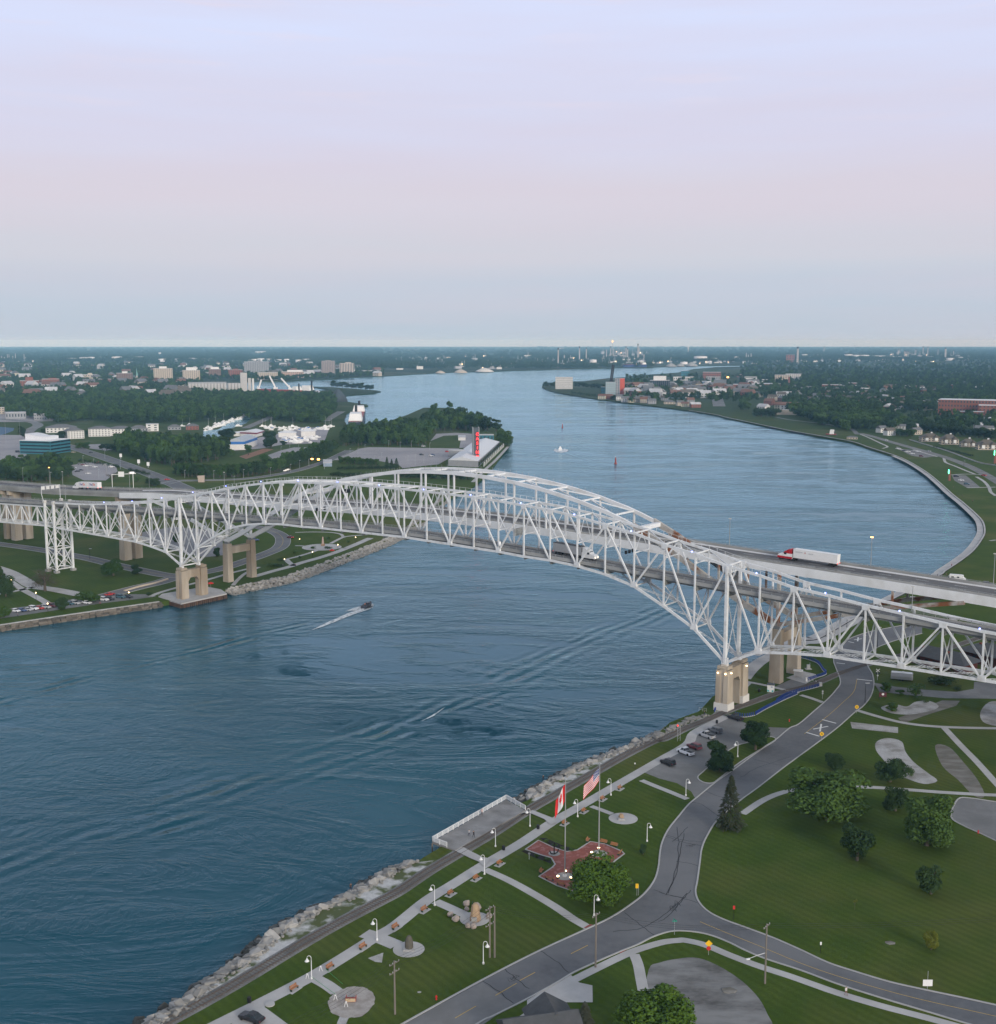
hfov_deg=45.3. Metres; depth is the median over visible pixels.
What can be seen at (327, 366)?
building
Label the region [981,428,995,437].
tree
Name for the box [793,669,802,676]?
shelter
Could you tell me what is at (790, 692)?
picket fence
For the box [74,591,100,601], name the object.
tree
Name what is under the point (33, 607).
parked car
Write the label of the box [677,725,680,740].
lattice mast
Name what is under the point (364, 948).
bench pad
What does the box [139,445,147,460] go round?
tree
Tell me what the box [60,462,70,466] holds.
tree
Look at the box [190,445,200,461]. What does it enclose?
tree
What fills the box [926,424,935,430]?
tree
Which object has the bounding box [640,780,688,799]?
footpath
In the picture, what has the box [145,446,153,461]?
tree
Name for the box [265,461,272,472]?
tree
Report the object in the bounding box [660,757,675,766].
parked car
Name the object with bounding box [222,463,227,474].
tree
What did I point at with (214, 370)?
building
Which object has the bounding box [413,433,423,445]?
tree
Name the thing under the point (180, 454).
tree
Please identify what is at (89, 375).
building
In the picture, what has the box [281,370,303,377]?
building
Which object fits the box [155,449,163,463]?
tree
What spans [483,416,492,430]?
tree
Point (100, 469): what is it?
car park
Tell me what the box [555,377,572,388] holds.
building
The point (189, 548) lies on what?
car park
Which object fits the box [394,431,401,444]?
tree
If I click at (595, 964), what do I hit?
utility pole
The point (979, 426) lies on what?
house
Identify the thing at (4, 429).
pond
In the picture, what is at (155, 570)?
kerb
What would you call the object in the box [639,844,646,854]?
tree
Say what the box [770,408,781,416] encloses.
tree
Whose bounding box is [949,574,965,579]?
camper van
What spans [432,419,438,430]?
tree
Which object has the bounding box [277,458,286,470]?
tree
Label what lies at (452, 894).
bench pad
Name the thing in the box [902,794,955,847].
tree
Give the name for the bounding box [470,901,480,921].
stone monument
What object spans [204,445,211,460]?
tree
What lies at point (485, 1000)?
road
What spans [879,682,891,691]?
tree
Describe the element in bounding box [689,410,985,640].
seawall
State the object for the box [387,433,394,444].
tree
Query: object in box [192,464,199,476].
tree
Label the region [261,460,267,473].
tree
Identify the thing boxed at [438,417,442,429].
tree
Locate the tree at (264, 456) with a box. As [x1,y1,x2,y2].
[259,454,268,459]
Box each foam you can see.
[315,606,371,628]
[347,606,360,610]
[554,449,566,452]
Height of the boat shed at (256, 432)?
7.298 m
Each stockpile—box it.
[332,389,347,401]
[454,369,466,372]
[475,368,493,371]
[665,363,676,366]
[686,362,697,365]
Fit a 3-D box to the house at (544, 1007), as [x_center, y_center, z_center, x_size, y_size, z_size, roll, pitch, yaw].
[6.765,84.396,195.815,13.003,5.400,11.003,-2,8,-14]
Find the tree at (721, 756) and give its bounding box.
[705,740,734,771]
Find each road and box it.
[0,419,42,432]
[0,526,289,576]
[70,444,194,488]
[100,577,175,596]
[161,450,352,483]
[242,416,272,427]
[325,411,345,420]
[405,982,512,1023]
[435,626,995,1023]
[711,392,724,405]
[776,417,857,433]
[857,433,995,483]
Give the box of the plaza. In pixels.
[527,841,622,889]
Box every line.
[702,922,993,1015]
[804,680,856,733]
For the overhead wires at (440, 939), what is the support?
attached to the utility pole at (489, 917)
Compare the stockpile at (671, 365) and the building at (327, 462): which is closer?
the building at (327, 462)
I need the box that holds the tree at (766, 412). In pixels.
[761,409,769,416]
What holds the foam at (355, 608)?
on the river
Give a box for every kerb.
[2,526,290,576]
[2,527,275,573]
[98,577,164,594]
[171,460,332,483]
[401,625,901,1023]
[475,930,970,1023]
[525,840,624,890]
[695,633,995,1005]
[697,736,775,782]
[950,797,995,840]
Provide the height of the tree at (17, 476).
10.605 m
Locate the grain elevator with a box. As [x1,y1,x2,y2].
[188,373,253,390]
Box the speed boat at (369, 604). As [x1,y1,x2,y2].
[361,601,371,607]
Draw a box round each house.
[0,381,13,384]
[19,373,30,376]
[22,389,40,392]
[25,381,38,385]
[41,381,53,386]
[45,387,57,390]
[49,382,60,385]
[64,386,76,390]
[72,374,83,380]
[76,381,86,385]
[86,382,98,386]
[120,386,131,390]
[134,378,146,383]
[145,389,155,392]
[157,379,167,381]
[159,391,171,394]
[163,385,177,389]
[373,371,381,375]
[496,991,582,1023]
[598,394,606,398]
[616,394,622,399]
[621,396,629,401]
[624,387,631,394]
[629,387,641,395]
[631,382,640,385]
[633,397,639,402]
[640,397,647,402]
[641,385,653,389]
[647,398,656,403]
[649,388,662,397]
[676,400,683,405]
[680,389,694,397]
[681,402,688,406]
[686,397,694,402]
[689,402,700,407]
[692,381,701,384]
[697,386,706,390]
[700,390,710,397]
[712,383,726,387]
[712,388,726,394]
[714,379,725,382]
[733,388,748,392]
[737,384,751,387]
[740,389,755,397]
[746,379,759,382]
[757,403,770,408]
[763,398,774,404]
[767,394,777,400]
[774,402,779,408]
[777,392,786,396]
[779,402,791,408]
[847,436,857,438]
[876,425,885,432]
[883,427,895,435]
[895,424,905,429]
[911,427,922,434]
[974,425,987,427]
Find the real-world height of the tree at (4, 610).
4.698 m
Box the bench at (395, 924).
[391,922,398,929]
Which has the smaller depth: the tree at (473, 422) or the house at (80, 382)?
the tree at (473, 422)
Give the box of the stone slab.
[197,475,204,481]
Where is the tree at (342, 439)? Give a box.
[339,436,344,445]
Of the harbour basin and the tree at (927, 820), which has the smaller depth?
the tree at (927, 820)
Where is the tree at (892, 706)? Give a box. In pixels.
[885,702,897,711]
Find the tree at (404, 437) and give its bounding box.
[402,434,408,444]
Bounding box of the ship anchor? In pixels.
[549,842,558,853]
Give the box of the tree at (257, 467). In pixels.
[254,463,259,471]
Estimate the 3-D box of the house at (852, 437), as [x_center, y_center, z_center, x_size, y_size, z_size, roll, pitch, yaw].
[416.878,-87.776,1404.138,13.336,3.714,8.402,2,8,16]
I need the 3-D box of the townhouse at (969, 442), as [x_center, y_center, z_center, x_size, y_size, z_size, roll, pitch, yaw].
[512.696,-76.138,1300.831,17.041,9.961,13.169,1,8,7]
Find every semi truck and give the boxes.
[73,482,101,489]
[553,541,598,560]
[777,548,840,566]
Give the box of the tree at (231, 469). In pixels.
[227,464,236,476]
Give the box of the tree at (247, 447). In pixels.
[244,444,251,454]
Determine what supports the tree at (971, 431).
on the ground at (803, 880)
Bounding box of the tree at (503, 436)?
[495,429,513,444]
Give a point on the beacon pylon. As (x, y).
(949, 475)
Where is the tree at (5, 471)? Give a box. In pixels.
[0,466,11,478]
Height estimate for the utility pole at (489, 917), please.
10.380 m
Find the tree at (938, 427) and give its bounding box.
[934,424,946,432]
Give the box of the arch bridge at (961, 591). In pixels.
[0,465,995,683]
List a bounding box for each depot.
[903,645,980,674]
[957,642,995,667]
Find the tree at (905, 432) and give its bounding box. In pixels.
[901,429,909,436]
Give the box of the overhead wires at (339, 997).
[285,960,395,1023]
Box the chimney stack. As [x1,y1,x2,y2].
[796,347,798,361]
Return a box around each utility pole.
[389,959,399,1014]
[485,905,495,957]
[592,912,599,967]
[746,923,769,983]
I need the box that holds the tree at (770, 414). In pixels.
[766,407,775,416]
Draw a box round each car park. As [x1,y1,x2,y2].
[0,411,52,421]
[0,435,25,459]
[1,594,155,617]
[71,463,116,479]
[89,444,111,450]
[142,527,222,556]
[234,427,327,450]
[268,447,306,458]
[335,447,458,467]
[431,433,471,447]
[645,718,787,796]
[901,449,933,457]
[952,475,978,487]
[952,798,995,839]
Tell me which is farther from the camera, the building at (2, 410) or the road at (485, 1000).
the building at (2, 410)
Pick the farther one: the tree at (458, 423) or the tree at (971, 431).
the tree at (458, 423)
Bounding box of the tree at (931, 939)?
[923,930,938,949]
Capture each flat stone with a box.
[722,987,736,993]
[885,941,894,944]
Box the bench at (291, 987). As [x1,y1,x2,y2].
[289,982,298,991]
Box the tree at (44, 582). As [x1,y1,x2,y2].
[27,566,58,590]
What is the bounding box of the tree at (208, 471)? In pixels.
[203,464,211,477]
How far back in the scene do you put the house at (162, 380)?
3002.16 m
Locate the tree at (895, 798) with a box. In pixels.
[881,786,909,810]
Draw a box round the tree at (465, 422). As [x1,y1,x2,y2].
[461,419,470,429]
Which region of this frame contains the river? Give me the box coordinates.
[0,363,990,1023]
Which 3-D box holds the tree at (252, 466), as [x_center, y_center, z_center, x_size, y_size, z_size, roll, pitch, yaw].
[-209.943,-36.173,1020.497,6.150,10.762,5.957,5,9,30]
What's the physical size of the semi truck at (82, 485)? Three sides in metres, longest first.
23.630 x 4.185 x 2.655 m
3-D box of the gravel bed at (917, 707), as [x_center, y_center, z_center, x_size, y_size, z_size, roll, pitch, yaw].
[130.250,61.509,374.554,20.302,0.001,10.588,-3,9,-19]
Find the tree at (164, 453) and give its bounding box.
[161,449,168,463]
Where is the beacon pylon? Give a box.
[948,470,950,480]
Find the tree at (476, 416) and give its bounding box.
[474,414,481,427]
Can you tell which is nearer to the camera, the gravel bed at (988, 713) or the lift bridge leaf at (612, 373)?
the gravel bed at (988, 713)
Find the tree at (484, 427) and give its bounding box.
[480,416,487,429]
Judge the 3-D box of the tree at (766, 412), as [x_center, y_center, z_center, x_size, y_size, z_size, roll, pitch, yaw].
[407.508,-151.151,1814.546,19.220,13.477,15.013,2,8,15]
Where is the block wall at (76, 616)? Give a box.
[0,601,163,631]
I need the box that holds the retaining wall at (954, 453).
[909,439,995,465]
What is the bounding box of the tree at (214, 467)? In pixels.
[211,464,216,477]
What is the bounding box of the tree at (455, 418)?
[453,416,462,429]
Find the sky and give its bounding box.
[0,0,995,346]
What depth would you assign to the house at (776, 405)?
1996.67 m
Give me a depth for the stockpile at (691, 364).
5473.75 m
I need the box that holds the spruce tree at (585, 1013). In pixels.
[579,1001,594,1023]
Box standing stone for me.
[403,935,414,950]
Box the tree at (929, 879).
[915,864,944,893]
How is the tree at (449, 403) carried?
on the ground at (86, 575)
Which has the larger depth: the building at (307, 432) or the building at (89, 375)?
the building at (89, 375)
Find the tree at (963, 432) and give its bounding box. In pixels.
[960,427,969,435]
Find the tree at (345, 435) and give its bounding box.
[342,432,348,445]
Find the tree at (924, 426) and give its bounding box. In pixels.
[922,424,927,431]
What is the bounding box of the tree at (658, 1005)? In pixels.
[611,982,696,1023]
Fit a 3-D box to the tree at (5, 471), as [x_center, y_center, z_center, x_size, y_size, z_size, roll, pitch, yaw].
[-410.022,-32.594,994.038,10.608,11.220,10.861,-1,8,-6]
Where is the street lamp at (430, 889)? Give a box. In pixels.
[429,885,435,905]
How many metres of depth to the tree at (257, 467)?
1023.36 m
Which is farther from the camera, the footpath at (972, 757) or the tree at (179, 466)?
the tree at (179, 466)
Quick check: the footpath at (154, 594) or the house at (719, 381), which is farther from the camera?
the house at (719, 381)
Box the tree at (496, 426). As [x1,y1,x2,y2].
[491,418,501,430]
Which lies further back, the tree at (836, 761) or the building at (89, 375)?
the building at (89, 375)
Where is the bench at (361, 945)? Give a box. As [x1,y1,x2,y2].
[359,941,366,949]
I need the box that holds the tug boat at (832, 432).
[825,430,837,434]
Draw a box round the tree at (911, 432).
[907,429,916,435]
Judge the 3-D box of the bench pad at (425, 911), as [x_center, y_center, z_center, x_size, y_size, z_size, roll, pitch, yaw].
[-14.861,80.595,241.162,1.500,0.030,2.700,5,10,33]
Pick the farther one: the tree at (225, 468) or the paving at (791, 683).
the tree at (225, 468)
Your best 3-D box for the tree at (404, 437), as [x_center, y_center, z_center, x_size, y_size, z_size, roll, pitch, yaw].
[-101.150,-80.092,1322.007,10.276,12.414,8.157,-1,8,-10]
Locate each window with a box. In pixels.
[20,441,49,442]
[20,445,49,446]
[20,448,49,449]
[21,451,43,452]
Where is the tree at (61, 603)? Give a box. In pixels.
[54,597,69,609]
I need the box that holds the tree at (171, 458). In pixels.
[166,450,175,466]
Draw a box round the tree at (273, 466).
[270,461,275,470]
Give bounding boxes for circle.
[302,544,341,550]
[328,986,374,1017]
[393,941,424,956]
[460,912,488,925]
[548,851,559,855]
[556,872,572,879]
[609,813,637,823]
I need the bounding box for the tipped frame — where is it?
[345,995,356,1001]
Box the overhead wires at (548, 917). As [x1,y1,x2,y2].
[492,906,596,919]
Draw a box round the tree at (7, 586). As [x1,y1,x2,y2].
[0,575,14,596]
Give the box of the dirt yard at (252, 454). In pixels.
[239,448,272,458]
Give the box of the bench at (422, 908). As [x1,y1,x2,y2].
[420,904,427,912]
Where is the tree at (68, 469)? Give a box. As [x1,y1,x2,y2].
[63,465,74,476]
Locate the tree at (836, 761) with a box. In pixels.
[824,752,845,770]
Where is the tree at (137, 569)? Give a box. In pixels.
[130,564,142,573]
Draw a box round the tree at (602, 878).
[566,850,632,906]
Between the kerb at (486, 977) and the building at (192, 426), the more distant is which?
the building at (192, 426)
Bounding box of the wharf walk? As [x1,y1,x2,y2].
[471,447,508,481]
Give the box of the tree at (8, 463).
[5,461,15,466]
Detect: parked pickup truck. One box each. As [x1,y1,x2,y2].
[676,746,694,755]
[698,730,715,738]
[727,713,743,720]
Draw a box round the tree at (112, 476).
[106,472,117,479]
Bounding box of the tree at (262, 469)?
[256,461,265,474]
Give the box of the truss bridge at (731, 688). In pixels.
[0,476,995,711]
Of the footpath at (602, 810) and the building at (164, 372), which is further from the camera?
the building at (164, 372)
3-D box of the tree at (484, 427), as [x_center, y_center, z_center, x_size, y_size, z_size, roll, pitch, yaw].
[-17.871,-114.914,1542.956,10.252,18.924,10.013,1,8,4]
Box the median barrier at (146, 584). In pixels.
[124,578,167,590]
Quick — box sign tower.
[472,427,478,455]
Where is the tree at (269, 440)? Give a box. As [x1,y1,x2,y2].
[262,431,277,447]
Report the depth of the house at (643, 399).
2218.34 m
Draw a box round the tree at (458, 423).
[455,420,460,427]
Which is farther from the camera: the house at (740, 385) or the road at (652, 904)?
the house at (740, 385)
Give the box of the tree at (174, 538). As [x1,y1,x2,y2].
[172,533,178,541]
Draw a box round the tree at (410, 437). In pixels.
[407,433,414,445]
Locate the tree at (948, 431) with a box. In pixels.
[944,426,954,433]
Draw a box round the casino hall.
[448,438,503,466]
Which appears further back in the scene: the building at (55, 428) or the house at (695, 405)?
the house at (695, 405)
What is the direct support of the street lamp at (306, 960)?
on the footpath at (329, 984)
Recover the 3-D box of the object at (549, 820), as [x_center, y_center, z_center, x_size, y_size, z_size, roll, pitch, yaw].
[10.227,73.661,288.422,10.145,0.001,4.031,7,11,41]
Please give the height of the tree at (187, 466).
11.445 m
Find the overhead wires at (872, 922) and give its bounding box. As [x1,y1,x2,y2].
[768,917,992,927]
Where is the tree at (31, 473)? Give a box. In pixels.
[25,470,36,481]
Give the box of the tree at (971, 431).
[969,428,976,436]
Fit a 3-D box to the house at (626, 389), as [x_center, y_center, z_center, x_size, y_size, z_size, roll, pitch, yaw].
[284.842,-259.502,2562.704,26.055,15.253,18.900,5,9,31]
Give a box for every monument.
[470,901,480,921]
[618,813,624,819]
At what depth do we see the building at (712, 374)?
3570.76 m
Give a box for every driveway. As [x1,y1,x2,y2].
[232,1006,286,1023]
[520,975,592,1015]
[875,682,995,698]
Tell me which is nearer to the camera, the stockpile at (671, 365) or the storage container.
the storage container
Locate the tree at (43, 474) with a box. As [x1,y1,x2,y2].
[39,472,53,480]
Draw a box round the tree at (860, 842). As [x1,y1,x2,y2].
[839,822,876,860]
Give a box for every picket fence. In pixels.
[735,712,754,716]
[755,691,797,714]
[776,683,820,699]
[801,656,826,680]
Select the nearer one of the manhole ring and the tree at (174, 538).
the manhole ring
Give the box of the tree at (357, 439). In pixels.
[354,432,360,445]
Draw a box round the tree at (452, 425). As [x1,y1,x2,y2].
[450,419,455,428]
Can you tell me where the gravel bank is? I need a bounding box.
[203,710,717,994]
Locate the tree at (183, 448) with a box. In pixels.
[180,445,190,458]
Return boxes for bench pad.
[286,986,302,993]
[322,965,337,972]
[356,945,370,951]
[389,925,402,931]
[417,908,430,913]
[445,892,456,897]
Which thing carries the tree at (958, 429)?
on the ground at (803, 880)
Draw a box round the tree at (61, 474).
[55,470,66,479]
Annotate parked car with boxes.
[28,605,38,609]
[40,603,50,608]
[48,602,56,607]
[70,599,80,604]
[99,596,108,600]
[115,594,125,598]
[238,1010,265,1023]
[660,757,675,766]
[686,742,702,750]
[707,726,722,733]
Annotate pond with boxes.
[0,427,13,434]
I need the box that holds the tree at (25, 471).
[17,468,28,478]
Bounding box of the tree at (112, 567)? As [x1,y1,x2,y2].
[100,558,123,575]
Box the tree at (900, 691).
[895,690,904,694]
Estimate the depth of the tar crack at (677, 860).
264.53 m
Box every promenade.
[208,715,727,1023]
[748,617,862,678]
[755,456,982,655]
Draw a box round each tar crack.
[613,893,686,931]
[666,837,683,893]
[668,829,678,892]
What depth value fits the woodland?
1768.24 m
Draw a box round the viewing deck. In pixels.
[432,795,525,851]
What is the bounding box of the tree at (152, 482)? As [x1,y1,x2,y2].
[145,478,160,485]
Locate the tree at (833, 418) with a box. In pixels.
[831,416,839,426]
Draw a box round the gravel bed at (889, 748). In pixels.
[875,738,936,783]
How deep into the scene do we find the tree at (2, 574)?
548.96 m
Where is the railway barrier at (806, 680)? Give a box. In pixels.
[805,677,821,685]
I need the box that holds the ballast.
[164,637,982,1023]
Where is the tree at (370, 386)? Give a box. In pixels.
[365,385,373,389]
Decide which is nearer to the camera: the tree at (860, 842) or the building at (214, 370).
the tree at (860, 842)
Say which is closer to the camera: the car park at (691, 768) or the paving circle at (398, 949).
the paving circle at (398, 949)
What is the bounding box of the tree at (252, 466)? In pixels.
[250,463,255,475]
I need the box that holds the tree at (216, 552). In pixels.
[213,547,219,556]
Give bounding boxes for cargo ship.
[258,384,301,391]
[302,380,313,391]
[348,401,365,424]
[623,360,646,366]
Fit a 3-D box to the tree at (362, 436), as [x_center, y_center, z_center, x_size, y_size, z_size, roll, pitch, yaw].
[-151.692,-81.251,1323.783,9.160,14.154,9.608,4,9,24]
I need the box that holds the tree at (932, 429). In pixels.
[930,424,939,432]
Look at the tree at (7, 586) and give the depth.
535.90 m
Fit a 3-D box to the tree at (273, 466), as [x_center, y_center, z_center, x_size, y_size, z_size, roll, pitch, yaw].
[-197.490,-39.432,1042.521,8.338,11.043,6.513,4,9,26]
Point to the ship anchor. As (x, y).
(554, 849)
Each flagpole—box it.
[555,779,566,876]
[583,762,600,852]
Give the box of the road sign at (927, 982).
[923,978,932,988]
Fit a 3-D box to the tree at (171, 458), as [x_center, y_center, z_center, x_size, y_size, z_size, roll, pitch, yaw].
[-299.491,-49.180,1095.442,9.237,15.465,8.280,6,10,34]
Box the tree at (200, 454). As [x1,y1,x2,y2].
[197,446,205,461]
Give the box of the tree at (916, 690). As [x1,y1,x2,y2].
[907,683,925,697]
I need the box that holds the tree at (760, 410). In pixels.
[756,408,765,416]
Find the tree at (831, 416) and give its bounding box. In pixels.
[828,414,838,425]
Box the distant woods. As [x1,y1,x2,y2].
[0,346,995,367]
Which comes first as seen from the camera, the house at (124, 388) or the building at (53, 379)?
the house at (124, 388)
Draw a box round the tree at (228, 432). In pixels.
[217,428,235,436]
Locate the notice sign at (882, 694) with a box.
[879,692,886,698]
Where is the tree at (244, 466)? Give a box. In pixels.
[240,463,249,474]
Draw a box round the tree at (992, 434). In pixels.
[989,429,995,438]
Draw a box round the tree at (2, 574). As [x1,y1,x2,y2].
[0,566,4,583]
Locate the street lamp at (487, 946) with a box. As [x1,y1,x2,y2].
[482,941,489,964]
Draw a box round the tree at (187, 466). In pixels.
[183,463,190,476]
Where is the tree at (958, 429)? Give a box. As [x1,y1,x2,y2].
[954,426,965,434]
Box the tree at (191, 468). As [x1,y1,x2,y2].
[188,465,195,476]
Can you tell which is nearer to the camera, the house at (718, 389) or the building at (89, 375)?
the house at (718, 389)
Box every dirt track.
[850,722,897,732]
[899,700,958,721]
[935,744,983,797]
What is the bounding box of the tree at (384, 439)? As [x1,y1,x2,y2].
[380,431,387,444]
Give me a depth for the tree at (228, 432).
1428.15 m
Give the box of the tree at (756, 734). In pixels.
[740,720,770,749]
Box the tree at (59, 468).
[55,467,63,479]
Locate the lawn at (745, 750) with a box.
[699,737,774,782]
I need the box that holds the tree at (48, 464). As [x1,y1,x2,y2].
[40,462,50,471]
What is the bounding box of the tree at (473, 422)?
[471,418,478,429]
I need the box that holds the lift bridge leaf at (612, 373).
[610,365,614,381]
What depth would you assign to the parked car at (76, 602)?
521.56 m
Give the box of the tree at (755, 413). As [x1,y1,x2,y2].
[752,408,759,416]
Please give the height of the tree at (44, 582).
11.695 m
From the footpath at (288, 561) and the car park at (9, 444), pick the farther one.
the car park at (9, 444)
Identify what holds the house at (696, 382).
on the ground at (803, 880)
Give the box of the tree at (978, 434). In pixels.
[973,427,984,437]
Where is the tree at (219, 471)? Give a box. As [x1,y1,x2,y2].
[217,465,222,477]
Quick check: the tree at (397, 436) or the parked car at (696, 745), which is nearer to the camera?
the parked car at (696, 745)
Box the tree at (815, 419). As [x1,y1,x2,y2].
[813,412,826,424]
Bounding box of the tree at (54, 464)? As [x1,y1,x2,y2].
[50,462,60,466]
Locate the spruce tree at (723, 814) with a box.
[714,775,747,832]
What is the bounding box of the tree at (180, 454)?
[176,450,181,460]
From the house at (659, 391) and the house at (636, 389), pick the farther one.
the house at (636, 389)
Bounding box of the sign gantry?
[112,472,133,486]
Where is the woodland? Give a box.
[0,387,888,467]
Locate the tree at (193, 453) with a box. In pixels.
[190,448,198,461]
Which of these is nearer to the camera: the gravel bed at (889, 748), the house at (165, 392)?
the gravel bed at (889, 748)
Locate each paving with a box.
[776,679,806,688]
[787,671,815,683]
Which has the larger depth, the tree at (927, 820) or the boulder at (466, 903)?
the tree at (927, 820)
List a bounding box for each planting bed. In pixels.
[522,850,551,863]
[540,838,573,850]
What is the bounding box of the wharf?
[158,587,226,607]
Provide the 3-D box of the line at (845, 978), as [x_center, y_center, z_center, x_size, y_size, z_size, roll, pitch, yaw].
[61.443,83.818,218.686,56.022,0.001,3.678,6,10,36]
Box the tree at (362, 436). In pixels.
[358,432,364,444]
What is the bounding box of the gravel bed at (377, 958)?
[369,953,382,962]
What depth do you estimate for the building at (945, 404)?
1832.16 m
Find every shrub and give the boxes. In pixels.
[267,563,283,566]
[927,669,958,684]
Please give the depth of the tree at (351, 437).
1318.82 m
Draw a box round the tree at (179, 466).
[175,462,186,475]
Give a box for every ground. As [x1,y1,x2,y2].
[0,347,995,624]
[177,364,995,1023]
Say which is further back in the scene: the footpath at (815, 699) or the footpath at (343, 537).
the footpath at (343, 537)
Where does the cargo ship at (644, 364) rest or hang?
on the river
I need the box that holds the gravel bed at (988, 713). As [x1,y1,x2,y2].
[980,701,995,725]
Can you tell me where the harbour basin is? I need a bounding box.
[203,416,251,436]
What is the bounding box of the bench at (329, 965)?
[325,961,333,970]
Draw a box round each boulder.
[452,915,459,921]
[463,900,469,906]
[470,923,476,928]
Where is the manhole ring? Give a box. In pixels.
[265,1001,274,1006]
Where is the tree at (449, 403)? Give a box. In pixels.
[446,401,452,409]
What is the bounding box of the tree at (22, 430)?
[18,426,25,432]
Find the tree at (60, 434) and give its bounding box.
[55,431,65,437]
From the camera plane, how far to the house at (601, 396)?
2363.13 m
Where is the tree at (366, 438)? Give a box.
[362,431,368,443]
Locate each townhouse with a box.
[919,432,940,441]
[939,433,958,444]
[959,437,976,446]
[975,438,995,449]
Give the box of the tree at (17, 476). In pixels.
[10,468,23,480]
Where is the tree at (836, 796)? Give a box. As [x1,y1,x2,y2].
[785,765,873,822]
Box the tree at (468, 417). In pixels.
[465,414,473,428]
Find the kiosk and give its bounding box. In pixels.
[767,682,774,691]
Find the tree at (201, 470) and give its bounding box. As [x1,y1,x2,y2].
[197,467,205,475]
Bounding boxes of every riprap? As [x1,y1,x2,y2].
[132,714,709,1023]
[225,497,446,594]
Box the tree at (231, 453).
[229,449,234,455]
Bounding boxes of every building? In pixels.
[0,407,4,413]
[5,411,25,418]
[19,432,70,453]
[20,377,38,386]
[34,413,53,419]
[42,378,58,381]
[45,424,76,432]
[63,427,83,438]
[83,373,96,378]
[88,426,110,436]
[110,426,133,435]
[116,372,132,378]
[133,425,147,431]
[146,423,158,430]
[153,366,172,378]
[168,424,180,429]
[183,367,199,379]
[186,424,198,429]
[209,367,220,378]
[228,369,242,377]
[244,361,268,372]
[258,372,277,379]
[278,430,296,436]
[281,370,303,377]
[301,429,315,436]
[321,360,334,372]
[323,459,331,466]
[340,362,353,372]
[448,449,463,456]
[479,434,493,439]
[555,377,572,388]
[601,387,605,392]
[606,382,615,394]
[615,378,619,393]
[620,378,624,393]
[650,376,669,386]
[664,400,674,403]
[673,376,693,380]
[681,371,689,375]
[703,372,720,379]
[775,375,789,379]
[777,409,795,414]
[786,355,794,361]
[786,374,800,379]
[938,398,995,414]
[960,411,983,414]
[978,404,995,416]
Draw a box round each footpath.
[1,566,78,595]
[1,575,49,603]
[150,569,245,596]
[231,567,259,584]
[257,538,372,576]
[285,559,293,565]
[287,550,317,558]
[308,975,341,993]
[330,534,366,542]
[337,1017,347,1023]
[359,929,401,948]
[431,899,467,916]
[482,868,588,928]
[573,938,958,1023]
[590,805,612,814]
[629,954,647,990]
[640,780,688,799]
[739,785,995,814]
[748,681,799,692]
[799,695,823,702]
[855,710,995,728]
[860,434,887,448]
[940,726,995,786]
[943,458,974,473]
[976,477,995,495]
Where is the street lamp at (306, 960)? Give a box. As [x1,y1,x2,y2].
[305,956,312,978]
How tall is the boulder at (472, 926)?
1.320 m
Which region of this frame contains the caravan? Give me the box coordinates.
[891,671,912,680]
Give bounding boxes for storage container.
[458,435,465,439]
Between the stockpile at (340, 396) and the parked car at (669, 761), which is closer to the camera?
the parked car at (669, 761)
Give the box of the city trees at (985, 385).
[0,358,995,429]
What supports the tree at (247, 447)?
on the ground at (86, 575)
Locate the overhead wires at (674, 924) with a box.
[597,912,765,929]
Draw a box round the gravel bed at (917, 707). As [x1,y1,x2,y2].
[881,701,938,714]
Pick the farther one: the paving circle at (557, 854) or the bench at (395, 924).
the paving circle at (557, 854)
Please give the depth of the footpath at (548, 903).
246.94 m
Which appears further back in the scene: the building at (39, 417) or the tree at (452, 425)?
the building at (39, 417)
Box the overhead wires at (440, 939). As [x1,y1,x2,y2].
[390,907,493,963]
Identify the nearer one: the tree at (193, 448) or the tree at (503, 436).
the tree at (193, 448)
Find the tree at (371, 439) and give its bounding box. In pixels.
[367,431,376,444]
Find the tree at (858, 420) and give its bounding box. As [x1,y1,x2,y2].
[852,418,862,428]
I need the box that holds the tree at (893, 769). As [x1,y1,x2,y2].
[874,758,911,781]
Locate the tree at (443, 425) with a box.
[441,419,447,430]
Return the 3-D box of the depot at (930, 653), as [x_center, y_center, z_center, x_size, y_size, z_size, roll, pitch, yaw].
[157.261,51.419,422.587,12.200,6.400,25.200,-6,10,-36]
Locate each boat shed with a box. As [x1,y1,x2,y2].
[229,434,256,449]
[240,429,264,436]
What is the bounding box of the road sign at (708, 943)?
[705,940,712,954]
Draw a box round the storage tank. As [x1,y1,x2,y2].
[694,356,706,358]
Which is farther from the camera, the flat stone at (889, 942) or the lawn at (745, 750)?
the lawn at (745, 750)
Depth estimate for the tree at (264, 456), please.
1136.59 m
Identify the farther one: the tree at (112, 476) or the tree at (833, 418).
the tree at (833, 418)
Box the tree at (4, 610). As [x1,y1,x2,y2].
[0,605,12,617]
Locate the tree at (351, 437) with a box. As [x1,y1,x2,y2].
[346,432,353,444]
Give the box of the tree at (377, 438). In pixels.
[375,431,380,440]
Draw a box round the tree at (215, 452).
[212,445,218,459]
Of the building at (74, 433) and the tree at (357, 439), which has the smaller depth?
the tree at (357, 439)
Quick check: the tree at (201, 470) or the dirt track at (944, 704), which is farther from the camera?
the tree at (201, 470)
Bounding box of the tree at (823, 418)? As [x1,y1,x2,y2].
[817,414,827,424]
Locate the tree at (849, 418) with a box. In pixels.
[845,415,854,428]

